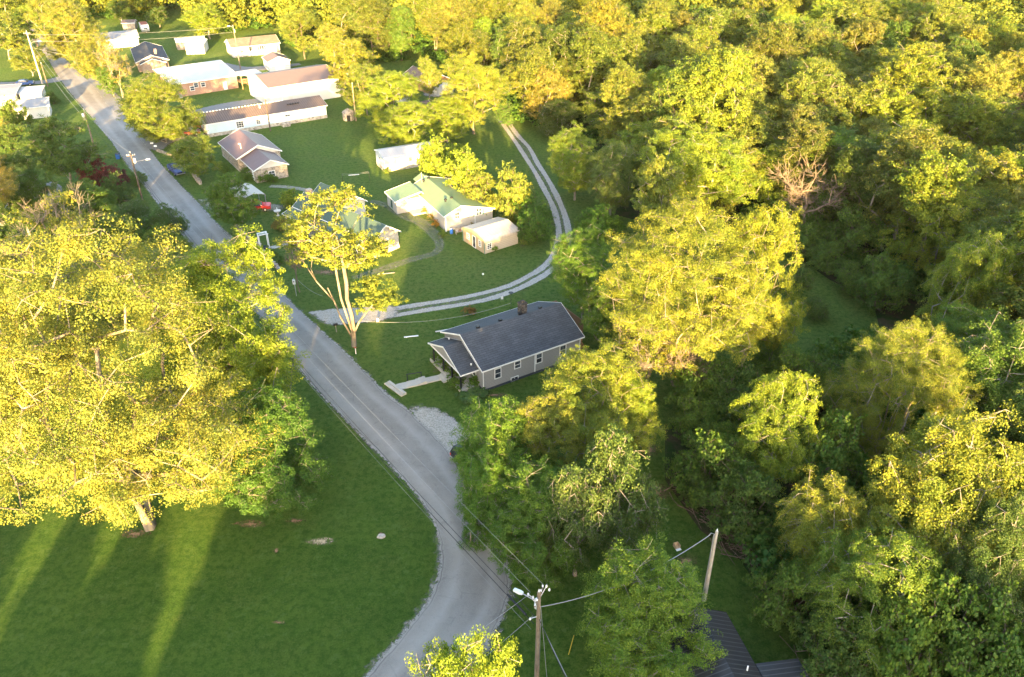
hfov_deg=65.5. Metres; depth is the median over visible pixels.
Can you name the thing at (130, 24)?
wood shed
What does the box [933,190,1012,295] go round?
woodland tree
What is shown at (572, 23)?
woodland tree
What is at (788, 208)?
vine bush
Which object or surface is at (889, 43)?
woodland tree
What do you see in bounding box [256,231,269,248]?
garden arbor
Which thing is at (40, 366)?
sycamore tree
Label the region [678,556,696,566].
bare dirt
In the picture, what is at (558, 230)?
gravel track
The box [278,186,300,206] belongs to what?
shrub
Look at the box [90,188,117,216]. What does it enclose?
tree
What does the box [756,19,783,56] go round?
woodland tree
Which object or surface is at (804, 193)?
dead tree
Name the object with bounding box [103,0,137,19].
tree
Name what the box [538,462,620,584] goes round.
willow tree
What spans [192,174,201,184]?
stone wall
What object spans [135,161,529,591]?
power line
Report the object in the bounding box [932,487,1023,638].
tree
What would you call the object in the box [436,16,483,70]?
woodland tree
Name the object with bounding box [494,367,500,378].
window
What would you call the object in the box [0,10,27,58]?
tree
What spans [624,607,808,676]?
black roof house
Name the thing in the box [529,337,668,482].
tree
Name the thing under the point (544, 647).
guy wire
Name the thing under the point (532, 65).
woodland tree
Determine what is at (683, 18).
woodland tree
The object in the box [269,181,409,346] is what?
forked tree
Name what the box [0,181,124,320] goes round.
half dead tree
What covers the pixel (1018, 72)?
woodland tree
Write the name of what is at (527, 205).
dark shrub
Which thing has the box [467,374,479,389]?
porch shrub
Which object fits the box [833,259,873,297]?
vine bush
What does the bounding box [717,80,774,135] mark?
woodland tree
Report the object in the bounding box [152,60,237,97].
brick house
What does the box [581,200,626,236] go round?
shrub
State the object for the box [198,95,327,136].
mobile home
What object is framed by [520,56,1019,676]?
forest floor
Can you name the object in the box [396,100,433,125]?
white cottage
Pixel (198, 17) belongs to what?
tree
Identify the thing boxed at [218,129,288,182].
fieldstone house
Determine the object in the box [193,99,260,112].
asphalt lane
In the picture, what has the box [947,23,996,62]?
woodland tree
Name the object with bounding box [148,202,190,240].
tree
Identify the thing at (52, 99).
shrub
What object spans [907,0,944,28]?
woodland tree
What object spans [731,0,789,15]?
woodland tree
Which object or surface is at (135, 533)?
bare dirt
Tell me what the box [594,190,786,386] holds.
tree
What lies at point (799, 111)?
woodland tree
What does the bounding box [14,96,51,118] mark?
white outbuilding
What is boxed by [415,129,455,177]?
yellow tree
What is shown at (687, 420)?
thicket bush
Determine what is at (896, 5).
woodland tree
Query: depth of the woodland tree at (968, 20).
214.23 m
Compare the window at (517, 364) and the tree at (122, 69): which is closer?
the window at (517, 364)
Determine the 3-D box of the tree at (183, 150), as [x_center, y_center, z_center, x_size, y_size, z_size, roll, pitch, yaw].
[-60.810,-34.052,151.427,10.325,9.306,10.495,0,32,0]
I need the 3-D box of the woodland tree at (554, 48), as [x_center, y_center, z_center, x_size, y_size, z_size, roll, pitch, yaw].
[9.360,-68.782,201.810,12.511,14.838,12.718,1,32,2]
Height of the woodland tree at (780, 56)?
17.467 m
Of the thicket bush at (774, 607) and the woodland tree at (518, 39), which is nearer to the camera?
the thicket bush at (774, 607)
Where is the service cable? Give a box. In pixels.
[541,535,709,606]
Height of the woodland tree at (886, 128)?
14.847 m
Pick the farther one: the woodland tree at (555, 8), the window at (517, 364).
the woodland tree at (555, 8)
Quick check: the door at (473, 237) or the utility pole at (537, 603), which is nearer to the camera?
the utility pole at (537, 603)
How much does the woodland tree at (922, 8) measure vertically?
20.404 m
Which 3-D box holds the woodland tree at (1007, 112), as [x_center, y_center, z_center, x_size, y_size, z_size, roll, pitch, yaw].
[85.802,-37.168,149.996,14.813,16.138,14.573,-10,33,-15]
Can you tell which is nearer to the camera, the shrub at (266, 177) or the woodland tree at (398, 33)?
the shrub at (266, 177)
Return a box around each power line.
[132,165,533,614]
[133,169,533,623]
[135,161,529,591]
[135,174,530,628]
[139,161,411,452]
[539,619,564,676]
[541,625,566,676]
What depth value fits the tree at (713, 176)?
126.93 m
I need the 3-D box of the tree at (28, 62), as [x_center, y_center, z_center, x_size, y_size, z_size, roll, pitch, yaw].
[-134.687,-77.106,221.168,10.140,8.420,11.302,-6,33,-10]
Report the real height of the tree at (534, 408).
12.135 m
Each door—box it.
[261,91,266,102]
[275,62,284,70]
[280,113,284,121]
[472,235,475,247]
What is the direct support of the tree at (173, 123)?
on the ground at (210, 590)
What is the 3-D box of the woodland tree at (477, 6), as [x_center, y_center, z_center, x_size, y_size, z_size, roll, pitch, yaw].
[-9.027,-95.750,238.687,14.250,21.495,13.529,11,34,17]
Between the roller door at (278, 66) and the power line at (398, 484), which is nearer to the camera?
the power line at (398, 484)
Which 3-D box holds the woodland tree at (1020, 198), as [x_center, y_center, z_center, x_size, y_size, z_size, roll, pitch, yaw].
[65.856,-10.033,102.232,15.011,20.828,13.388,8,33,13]
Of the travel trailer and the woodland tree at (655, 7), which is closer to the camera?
the woodland tree at (655, 7)
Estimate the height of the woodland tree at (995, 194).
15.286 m
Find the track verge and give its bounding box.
[398,131,563,311]
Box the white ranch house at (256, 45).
[224,34,280,57]
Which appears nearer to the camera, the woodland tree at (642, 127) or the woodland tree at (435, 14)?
the woodland tree at (642, 127)
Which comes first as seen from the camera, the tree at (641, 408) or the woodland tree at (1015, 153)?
the tree at (641, 408)
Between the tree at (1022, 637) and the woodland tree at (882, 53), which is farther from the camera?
the woodland tree at (882, 53)
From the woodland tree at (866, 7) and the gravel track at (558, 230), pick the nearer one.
the gravel track at (558, 230)
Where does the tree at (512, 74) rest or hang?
on the forest floor
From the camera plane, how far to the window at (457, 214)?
134.32 m
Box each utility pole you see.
[25,31,42,83]
[41,63,48,86]
[82,109,93,142]
[128,153,149,199]
[233,27,240,68]
[265,99,270,130]
[352,84,356,120]
[513,585,549,676]
[702,528,718,600]
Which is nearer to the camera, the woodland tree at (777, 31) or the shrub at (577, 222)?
the shrub at (577, 222)
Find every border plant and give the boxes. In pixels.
[272,252,281,259]
[275,256,285,264]
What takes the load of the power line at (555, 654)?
attached to the utility pole at (537, 603)
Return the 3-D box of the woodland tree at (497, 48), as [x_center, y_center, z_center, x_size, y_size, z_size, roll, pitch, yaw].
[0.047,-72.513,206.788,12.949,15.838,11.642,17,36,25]
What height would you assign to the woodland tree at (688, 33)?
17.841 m
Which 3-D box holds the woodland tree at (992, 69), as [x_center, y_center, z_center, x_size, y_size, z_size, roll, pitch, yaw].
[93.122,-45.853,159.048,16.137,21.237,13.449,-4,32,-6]
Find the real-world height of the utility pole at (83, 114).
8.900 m
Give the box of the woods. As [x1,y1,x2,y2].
[0,0,1023,45]
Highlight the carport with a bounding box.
[231,183,265,200]
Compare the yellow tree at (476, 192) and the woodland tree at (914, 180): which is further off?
the yellow tree at (476, 192)
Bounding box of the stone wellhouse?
[342,108,354,121]
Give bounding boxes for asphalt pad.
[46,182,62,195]
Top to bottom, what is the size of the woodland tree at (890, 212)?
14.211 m
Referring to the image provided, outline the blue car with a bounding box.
[15,79,34,85]
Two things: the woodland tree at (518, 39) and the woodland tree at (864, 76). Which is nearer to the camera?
the woodland tree at (864, 76)
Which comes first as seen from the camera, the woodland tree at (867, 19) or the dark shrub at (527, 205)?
the dark shrub at (527, 205)
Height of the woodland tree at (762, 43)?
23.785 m
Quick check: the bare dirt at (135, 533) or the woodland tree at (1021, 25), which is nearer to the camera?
the bare dirt at (135, 533)
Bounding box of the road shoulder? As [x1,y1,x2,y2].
[32,29,515,676]
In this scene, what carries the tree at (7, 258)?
on the ground at (210, 590)
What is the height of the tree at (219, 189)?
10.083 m
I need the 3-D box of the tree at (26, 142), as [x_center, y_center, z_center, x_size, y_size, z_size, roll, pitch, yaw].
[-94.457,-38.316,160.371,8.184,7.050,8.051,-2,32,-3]
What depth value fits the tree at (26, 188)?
128.66 m
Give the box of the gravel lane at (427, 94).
[423,89,453,96]
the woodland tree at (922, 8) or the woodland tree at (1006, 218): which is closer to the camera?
the woodland tree at (1006, 218)
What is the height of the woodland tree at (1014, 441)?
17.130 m
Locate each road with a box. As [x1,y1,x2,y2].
[0,77,60,84]
[30,29,511,676]
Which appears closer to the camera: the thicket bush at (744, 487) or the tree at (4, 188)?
the thicket bush at (744, 487)
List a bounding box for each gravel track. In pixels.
[340,124,571,324]
[394,121,561,309]
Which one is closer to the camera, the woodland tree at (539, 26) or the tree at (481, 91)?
the tree at (481, 91)
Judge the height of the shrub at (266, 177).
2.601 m
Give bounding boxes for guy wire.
[541,612,546,675]
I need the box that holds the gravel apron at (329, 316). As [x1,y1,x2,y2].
[308,305,396,324]
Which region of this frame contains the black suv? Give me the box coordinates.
[450,442,492,463]
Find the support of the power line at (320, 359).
attached to the utility pole at (133, 160)
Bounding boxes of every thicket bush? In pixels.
[661,428,757,508]
[663,351,738,425]
[666,389,717,446]
[678,467,718,511]
[687,413,737,472]
[693,456,788,546]
[708,360,797,434]
[742,553,826,640]
[746,339,791,368]
[753,340,827,402]
[786,593,881,676]
[791,405,888,507]
[804,352,889,429]
[866,560,990,676]
[924,578,1023,676]
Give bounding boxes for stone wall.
[157,149,172,156]
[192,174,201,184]
[235,224,261,245]
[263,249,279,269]
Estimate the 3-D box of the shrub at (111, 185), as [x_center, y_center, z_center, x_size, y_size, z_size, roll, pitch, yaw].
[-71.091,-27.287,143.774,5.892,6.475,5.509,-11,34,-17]
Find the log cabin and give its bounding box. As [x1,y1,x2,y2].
[402,66,452,95]
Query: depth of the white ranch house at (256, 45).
244.49 m
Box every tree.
[0,0,18,34]
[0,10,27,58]
[0,121,34,153]
[0,147,50,234]
[0,154,20,217]
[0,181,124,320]
[0,194,34,272]
[0,209,286,532]
[0,253,47,283]
[0,271,84,452]
[2,275,108,403]
[7,44,45,75]
[10,4,50,47]
[10,171,78,234]
[14,110,114,184]
[14,129,59,160]
[23,0,107,63]
[63,30,124,86]
[63,175,117,223]
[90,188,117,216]
[92,66,124,95]
[92,211,148,259]
[93,40,138,97]
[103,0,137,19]
[103,244,193,322]
[112,197,164,231]
[113,70,206,142]
[136,222,169,255]
[142,6,168,27]
[142,228,193,269]
[143,262,258,357]
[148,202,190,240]
[152,223,311,419]
[163,130,222,177]
[177,0,228,38]
[200,171,262,229]
[206,375,344,519]
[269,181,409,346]
[275,6,321,58]
[311,21,352,64]
[323,34,381,88]
[328,0,384,40]
[335,61,387,114]
[349,0,397,62]
[350,70,422,129]
[351,0,393,59]
[374,99,437,145]
[381,4,418,60]
[398,0,449,50]
[404,624,522,676]
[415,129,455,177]
[416,55,442,99]
[420,3,464,51]
[422,93,471,142]
[425,0,478,46]
[433,140,463,168]
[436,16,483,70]
[439,48,518,133]
[442,142,489,193]
[447,394,562,509]
[450,0,473,45]
[452,445,534,552]
[456,165,496,214]
[461,0,506,29]
[466,26,495,67]
[468,13,496,57]
[478,0,523,32]
[480,453,587,594]
[487,27,522,85]
[487,160,534,221]
[489,392,594,477]
[493,13,524,54]
[497,17,560,87]
[503,52,551,100]
[504,46,557,92]
[506,15,535,46]
[510,0,546,26]
[511,38,579,117]
[523,18,565,56]
[525,65,571,127]
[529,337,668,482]
[532,0,553,16]
[533,11,559,29]
[534,0,572,27]
[534,98,581,139]
[537,23,583,76]
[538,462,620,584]
[546,38,564,65]
[546,120,607,200]
[546,217,622,319]
[554,14,594,72]
[557,10,580,36]
[557,54,588,103]
[561,0,596,18]
[567,22,634,103]
[571,0,633,83]
[574,423,669,556]
[575,531,728,676]
[576,281,634,350]
[577,80,630,130]
[583,33,652,91]
[584,142,639,214]
[589,370,659,458]
[590,26,629,41]
[590,49,644,105]
[594,94,658,151]
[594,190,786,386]
[599,61,655,129]
[604,116,662,175]
[607,6,634,27]
[613,300,704,389]
[615,90,670,153]
[616,67,644,118]
[619,2,638,20]
[623,12,678,51]
[626,107,714,194]
[628,18,662,64]
[630,150,702,243]
[632,50,655,67]
[633,115,773,224]
[637,64,672,108]
[638,0,679,13]
[638,0,681,49]
[638,4,671,21]
[640,43,684,81]
[640,51,733,162]
[657,32,707,84]
[661,314,715,381]
[662,52,722,122]
[663,27,691,51]
[664,44,762,150]
[667,10,708,37]
[671,86,701,125]
[680,25,723,63]
[680,28,725,51]
[681,6,735,47]
[688,3,716,19]
[694,92,736,147]
[696,40,738,66]
[697,131,767,212]
[704,200,810,366]
[715,23,754,48]
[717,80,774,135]
[718,8,759,43]
[719,46,789,103]
[723,100,787,185]
[729,365,823,495]
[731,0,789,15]
[739,18,809,93]
[740,27,780,64]
[747,133,815,205]
[749,9,772,26]
[749,99,807,146]
[755,11,815,43]
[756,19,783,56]
[757,102,825,146]
[760,3,798,24]
[762,44,803,70]
[764,57,826,95]
[765,149,862,233]
[767,117,839,200]
[772,463,883,578]
[773,56,825,121]
[774,59,862,130]
[789,18,858,58]
[789,56,837,101]
[791,132,863,214]
[792,0,828,21]
[793,23,837,60]
[795,521,946,672]
[797,0,846,29]
[798,39,851,67]
[801,95,834,117]
[801,123,859,196]
[808,39,857,70]
[817,53,855,102]
[818,313,986,472]
[819,3,863,38]
[822,74,900,128]
[824,135,900,230]
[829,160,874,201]
[832,117,942,213]
[833,15,888,63]
[833,65,879,119]
[833,79,869,111]
[839,16,883,57]
[840,0,894,39]
[846,115,889,138]
[849,43,899,91]
[850,87,927,133]
[856,120,953,254]
[856,396,1023,595]
[857,34,915,64]
[859,125,906,148]
[861,47,921,93]
[861,149,988,272]
[863,15,918,55]
[866,152,934,235]
[872,41,964,120]
[874,54,918,94]
[876,0,913,34]
[883,37,912,47]
[886,1,935,44]
[889,7,939,45]
[892,79,972,139]
[894,115,948,149]
[896,40,949,92]
[900,181,991,303]
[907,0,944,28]
[910,41,957,92]
[912,228,1023,356]
[912,300,1023,410]
[916,0,983,51]
[921,182,1016,253]
[923,49,971,87]
[926,305,1023,459]
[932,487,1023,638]
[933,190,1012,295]
[935,134,983,203]
[937,201,1023,335]
[939,90,1008,153]
[941,14,979,34]
[942,70,994,95]
[943,35,990,77]
[943,88,1023,154]
[944,102,1019,142]
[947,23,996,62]
[949,54,1021,109]
[954,144,1023,202]
[957,148,1023,205]
[959,138,1007,154]
[968,186,1023,282]
[971,261,1023,338]
[978,206,1023,320]
[980,16,1022,58]
[986,368,1023,490]
[991,421,1023,511]
[992,49,1023,103]
[994,30,1023,53]
[994,150,1022,178]
[997,112,1023,151]
[998,18,1023,46]
[1002,81,1023,118]
[1003,628,1023,670]
[1006,105,1023,136]
[1006,129,1023,155]
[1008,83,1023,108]
[1009,47,1023,104]
[1012,42,1023,59]
[1015,143,1023,158]
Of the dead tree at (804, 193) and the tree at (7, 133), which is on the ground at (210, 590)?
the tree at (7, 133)
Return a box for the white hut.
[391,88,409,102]
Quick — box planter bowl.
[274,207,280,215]
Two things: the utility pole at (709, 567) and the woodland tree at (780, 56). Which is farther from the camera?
the woodland tree at (780, 56)
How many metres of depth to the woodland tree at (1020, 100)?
157.33 m
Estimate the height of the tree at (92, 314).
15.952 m
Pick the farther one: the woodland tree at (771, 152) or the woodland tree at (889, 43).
the woodland tree at (889, 43)
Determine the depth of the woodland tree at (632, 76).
159.12 m
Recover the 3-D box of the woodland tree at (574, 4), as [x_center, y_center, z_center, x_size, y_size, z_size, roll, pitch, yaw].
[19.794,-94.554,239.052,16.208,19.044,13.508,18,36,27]
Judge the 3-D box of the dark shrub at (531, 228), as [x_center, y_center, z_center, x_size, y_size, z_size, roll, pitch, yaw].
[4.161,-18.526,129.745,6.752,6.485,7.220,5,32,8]
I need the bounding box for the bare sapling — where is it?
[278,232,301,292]
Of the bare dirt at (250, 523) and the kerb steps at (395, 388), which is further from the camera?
the kerb steps at (395, 388)
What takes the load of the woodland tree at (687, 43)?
on the forest floor
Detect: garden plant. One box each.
[431,219,439,226]
[436,228,447,236]
[518,237,527,246]
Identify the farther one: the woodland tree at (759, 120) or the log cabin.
the log cabin
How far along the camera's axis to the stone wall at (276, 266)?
123.01 m
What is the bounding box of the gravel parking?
[410,406,479,465]
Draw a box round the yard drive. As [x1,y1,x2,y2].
[356,201,443,276]
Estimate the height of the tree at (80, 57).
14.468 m
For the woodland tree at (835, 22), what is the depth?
207.96 m
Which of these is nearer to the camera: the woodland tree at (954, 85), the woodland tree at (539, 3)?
the woodland tree at (954, 85)
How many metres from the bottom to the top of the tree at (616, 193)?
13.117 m
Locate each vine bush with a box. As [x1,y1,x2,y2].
[747,196,811,237]
[782,221,828,261]
[786,188,856,240]
[814,200,892,264]
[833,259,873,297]
[846,248,925,316]
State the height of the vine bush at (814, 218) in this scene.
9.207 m
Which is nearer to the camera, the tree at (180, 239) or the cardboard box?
the cardboard box
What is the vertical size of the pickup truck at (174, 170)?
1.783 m
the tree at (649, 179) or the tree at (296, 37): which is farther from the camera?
the tree at (296, 37)
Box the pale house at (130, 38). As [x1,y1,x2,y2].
[94,30,138,47]
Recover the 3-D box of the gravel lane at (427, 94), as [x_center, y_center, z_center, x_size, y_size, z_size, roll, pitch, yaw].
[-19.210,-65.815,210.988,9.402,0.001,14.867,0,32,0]
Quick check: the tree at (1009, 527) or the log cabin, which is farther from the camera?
the log cabin
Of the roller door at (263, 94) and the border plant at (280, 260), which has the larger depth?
the roller door at (263, 94)
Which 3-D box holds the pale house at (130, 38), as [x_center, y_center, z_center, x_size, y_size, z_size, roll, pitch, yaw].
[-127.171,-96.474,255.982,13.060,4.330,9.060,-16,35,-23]
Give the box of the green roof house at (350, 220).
[282,182,400,257]
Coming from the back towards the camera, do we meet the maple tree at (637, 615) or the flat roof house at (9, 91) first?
the flat roof house at (9, 91)
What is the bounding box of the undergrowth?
[2,0,1023,676]
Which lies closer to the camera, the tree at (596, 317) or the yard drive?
the tree at (596, 317)
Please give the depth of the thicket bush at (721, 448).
77.36 m
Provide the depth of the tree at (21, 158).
127.78 m
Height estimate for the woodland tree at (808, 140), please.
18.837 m
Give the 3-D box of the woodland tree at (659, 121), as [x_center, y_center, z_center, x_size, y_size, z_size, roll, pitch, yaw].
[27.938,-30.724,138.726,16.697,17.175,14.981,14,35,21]
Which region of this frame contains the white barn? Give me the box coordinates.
[246,64,344,102]
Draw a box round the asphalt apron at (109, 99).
[88,77,126,118]
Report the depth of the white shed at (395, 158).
159.46 m
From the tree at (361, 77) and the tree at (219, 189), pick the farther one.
the tree at (361, 77)
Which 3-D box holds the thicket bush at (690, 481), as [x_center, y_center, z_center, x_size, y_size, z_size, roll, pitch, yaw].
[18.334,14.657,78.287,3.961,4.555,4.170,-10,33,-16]
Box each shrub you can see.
[0,95,37,126]
[0,116,16,141]
[44,89,61,103]
[75,153,110,186]
[99,163,131,185]
[100,169,135,203]
[128,169,148,185]
[218,164,230,172]
[236,166,253,180]
[254,171,272,181]
[269,175,278,181]
[271,219,285,230]
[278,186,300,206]
[430,349,441,359]
[432,358,450,372]
[445,376,466,389]
[446,366,465,381]
[455,385,482,403]
[460,304,476,316]
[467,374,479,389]
[471,385,490,397]
[493,97,514,126]
[510,187,555,224]
[516,206,556,244]
[573,213,595,232]
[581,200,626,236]
[780,259,817,296]
[802,293,830,321]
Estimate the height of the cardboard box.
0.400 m
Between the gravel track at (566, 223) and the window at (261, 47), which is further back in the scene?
the window at (261, 47)
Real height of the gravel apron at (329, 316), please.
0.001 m
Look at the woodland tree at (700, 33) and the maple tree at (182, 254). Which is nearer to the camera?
the maple tree at (182, 254)
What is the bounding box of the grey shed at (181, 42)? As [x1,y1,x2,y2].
[174,36,204,49]
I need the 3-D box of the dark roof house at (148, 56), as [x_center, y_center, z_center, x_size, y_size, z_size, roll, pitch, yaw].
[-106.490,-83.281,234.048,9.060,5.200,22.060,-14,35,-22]
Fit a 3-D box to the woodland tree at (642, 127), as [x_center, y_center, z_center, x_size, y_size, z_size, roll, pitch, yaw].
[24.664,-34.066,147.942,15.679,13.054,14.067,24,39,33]
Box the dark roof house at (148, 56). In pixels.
[130,42,168,72]
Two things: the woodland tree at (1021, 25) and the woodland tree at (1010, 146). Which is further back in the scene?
the woodland tree at (1021, 25)
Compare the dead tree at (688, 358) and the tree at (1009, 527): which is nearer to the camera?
the tree at (1009, 527)
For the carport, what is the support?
on the ground at (210, 590)
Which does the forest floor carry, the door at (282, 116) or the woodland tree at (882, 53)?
the woodland tree at (882, 53)
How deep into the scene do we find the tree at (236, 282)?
99.16 m
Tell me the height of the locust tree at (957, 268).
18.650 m
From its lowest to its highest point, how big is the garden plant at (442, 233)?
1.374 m
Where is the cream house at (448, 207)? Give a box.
[384,172,494,231]
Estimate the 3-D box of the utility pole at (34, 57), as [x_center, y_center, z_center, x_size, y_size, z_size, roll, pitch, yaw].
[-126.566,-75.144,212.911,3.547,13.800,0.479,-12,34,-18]
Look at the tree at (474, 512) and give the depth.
70.02 m
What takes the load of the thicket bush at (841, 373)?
on the forest floor
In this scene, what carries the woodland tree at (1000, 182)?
on the forest floor
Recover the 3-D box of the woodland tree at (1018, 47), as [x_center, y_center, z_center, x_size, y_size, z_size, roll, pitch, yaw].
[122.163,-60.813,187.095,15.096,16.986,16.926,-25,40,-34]
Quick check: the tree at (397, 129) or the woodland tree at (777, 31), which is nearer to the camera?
the tree at (397, 129)
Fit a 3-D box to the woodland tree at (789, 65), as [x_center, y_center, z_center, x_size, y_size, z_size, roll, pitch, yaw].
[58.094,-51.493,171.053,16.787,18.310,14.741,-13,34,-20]
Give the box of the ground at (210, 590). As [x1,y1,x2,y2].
[0,0,879,676]
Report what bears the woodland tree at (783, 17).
on the forest floor
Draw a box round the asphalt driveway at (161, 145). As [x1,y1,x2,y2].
[126,122,204,150]
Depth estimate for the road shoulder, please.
70.71 m
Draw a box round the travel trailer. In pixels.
[139,21,149,32]
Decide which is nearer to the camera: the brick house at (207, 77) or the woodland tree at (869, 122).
the woodland tree at (869, 122)
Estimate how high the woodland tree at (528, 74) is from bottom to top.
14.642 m
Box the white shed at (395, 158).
[374,142,434,171]
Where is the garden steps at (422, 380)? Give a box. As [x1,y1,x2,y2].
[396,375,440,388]
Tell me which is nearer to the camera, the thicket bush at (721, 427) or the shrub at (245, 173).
the thicket bush at (721, 427)
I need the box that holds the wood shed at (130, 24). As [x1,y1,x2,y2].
[121,19,137,29]
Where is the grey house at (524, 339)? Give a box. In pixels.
[428,300,584,391]
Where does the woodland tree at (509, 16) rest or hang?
on the ground at (210, 590)
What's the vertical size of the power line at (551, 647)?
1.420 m
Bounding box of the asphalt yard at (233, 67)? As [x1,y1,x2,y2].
[225,63,300,70]
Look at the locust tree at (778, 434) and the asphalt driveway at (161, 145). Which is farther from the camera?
the asphalt driveway at (161, 145)
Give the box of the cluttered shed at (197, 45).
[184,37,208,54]
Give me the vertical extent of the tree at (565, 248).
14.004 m
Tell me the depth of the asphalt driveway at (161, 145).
174.30 m
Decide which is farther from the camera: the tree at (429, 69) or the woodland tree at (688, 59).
the tree at (429, 69)
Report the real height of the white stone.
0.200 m
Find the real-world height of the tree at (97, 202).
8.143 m
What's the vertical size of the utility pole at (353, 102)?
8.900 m
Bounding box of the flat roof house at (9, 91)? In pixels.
[0,83,45,107]
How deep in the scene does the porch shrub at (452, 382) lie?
95.67 m
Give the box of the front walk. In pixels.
[268,243,287,248]
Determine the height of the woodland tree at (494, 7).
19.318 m
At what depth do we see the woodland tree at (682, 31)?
196.14 m
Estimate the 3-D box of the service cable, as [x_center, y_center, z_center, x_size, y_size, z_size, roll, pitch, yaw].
[9.152,17.999,61.431,16.359,2.084,0.057,-17,36,-25]
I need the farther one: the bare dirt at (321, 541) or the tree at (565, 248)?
the tree at (565, 248)
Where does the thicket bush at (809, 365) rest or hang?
on the forest floor
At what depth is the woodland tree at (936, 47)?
177.41 m
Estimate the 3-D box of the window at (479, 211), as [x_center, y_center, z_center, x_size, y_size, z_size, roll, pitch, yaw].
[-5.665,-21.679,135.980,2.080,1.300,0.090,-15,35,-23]
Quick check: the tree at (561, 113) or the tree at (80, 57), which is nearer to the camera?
the tree at (561, 113)
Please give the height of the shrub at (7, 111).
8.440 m
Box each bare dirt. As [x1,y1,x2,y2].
[122,531,150,537]
[235,520,264,526]
[308,270,341,274]
[308,538,331,544]
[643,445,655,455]
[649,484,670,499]
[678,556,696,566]
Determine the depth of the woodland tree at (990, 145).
137.96 m
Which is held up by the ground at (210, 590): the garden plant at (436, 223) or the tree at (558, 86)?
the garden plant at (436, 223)
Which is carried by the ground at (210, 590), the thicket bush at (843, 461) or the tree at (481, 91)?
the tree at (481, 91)
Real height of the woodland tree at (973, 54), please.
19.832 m
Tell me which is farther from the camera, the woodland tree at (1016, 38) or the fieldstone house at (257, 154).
the woodland tree at (1016, 38)
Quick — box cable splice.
[507,594,526,615]
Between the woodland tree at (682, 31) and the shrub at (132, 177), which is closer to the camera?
the shrub at (132, 177)
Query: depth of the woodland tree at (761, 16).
216.11 m
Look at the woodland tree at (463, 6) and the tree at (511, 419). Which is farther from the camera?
the woodland tree at (463, 6)
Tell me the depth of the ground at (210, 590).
77.04 m
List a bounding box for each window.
[236,121,243,127]
[257,45,265,49]
[454,212,459,218]
[473,208,483,215]
[487,242,491,249]
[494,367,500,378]
[514,360,520,369]
[536,352,542,363]
[559,344,565,355]
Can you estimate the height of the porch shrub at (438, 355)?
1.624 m
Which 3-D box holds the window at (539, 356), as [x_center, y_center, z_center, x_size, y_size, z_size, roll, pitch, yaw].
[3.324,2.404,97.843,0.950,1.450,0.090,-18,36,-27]
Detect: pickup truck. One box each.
[167,163,185,175]
[246,199,271,211]
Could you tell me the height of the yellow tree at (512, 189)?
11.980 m
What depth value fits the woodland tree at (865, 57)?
180.18 m
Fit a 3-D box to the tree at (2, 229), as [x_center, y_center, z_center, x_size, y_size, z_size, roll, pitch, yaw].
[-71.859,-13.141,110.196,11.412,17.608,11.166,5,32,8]
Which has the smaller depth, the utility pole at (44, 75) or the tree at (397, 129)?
the tree at (397, 129)
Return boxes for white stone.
[377,534,385,538]
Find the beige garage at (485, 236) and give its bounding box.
[461,217,519,253]
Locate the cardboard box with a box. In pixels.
[673,542,680,550]
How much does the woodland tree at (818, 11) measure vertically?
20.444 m
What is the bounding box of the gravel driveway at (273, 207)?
[198,199,284,213]
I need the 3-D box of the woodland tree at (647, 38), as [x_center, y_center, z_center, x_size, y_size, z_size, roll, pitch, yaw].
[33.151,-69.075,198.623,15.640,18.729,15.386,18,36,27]
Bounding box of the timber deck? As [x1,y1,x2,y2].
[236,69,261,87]
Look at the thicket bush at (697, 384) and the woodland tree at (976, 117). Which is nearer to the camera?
the thicket bush at (697, 384)
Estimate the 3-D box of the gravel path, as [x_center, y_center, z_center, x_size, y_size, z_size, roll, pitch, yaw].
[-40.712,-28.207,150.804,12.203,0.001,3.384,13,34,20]
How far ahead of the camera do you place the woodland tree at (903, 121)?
140.56 m
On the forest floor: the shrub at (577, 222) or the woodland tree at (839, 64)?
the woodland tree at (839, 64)
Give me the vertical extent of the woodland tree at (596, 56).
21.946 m
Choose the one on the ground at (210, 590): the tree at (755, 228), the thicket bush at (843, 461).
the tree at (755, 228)
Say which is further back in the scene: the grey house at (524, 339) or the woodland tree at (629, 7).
the woodland tree at (629, 7)
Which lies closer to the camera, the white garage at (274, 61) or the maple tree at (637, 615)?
the maple tree at (637, 615)
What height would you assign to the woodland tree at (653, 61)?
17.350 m
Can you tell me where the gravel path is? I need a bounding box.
[269,185,312,191]
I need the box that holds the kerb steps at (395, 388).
[384,380,405,396]
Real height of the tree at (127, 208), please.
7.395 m
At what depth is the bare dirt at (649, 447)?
86.40 m
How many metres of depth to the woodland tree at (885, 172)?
114.60 m
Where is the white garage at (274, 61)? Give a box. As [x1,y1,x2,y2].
[262,51,290,71]
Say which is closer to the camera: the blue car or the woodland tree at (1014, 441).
the woodland tree at (1014, 441)

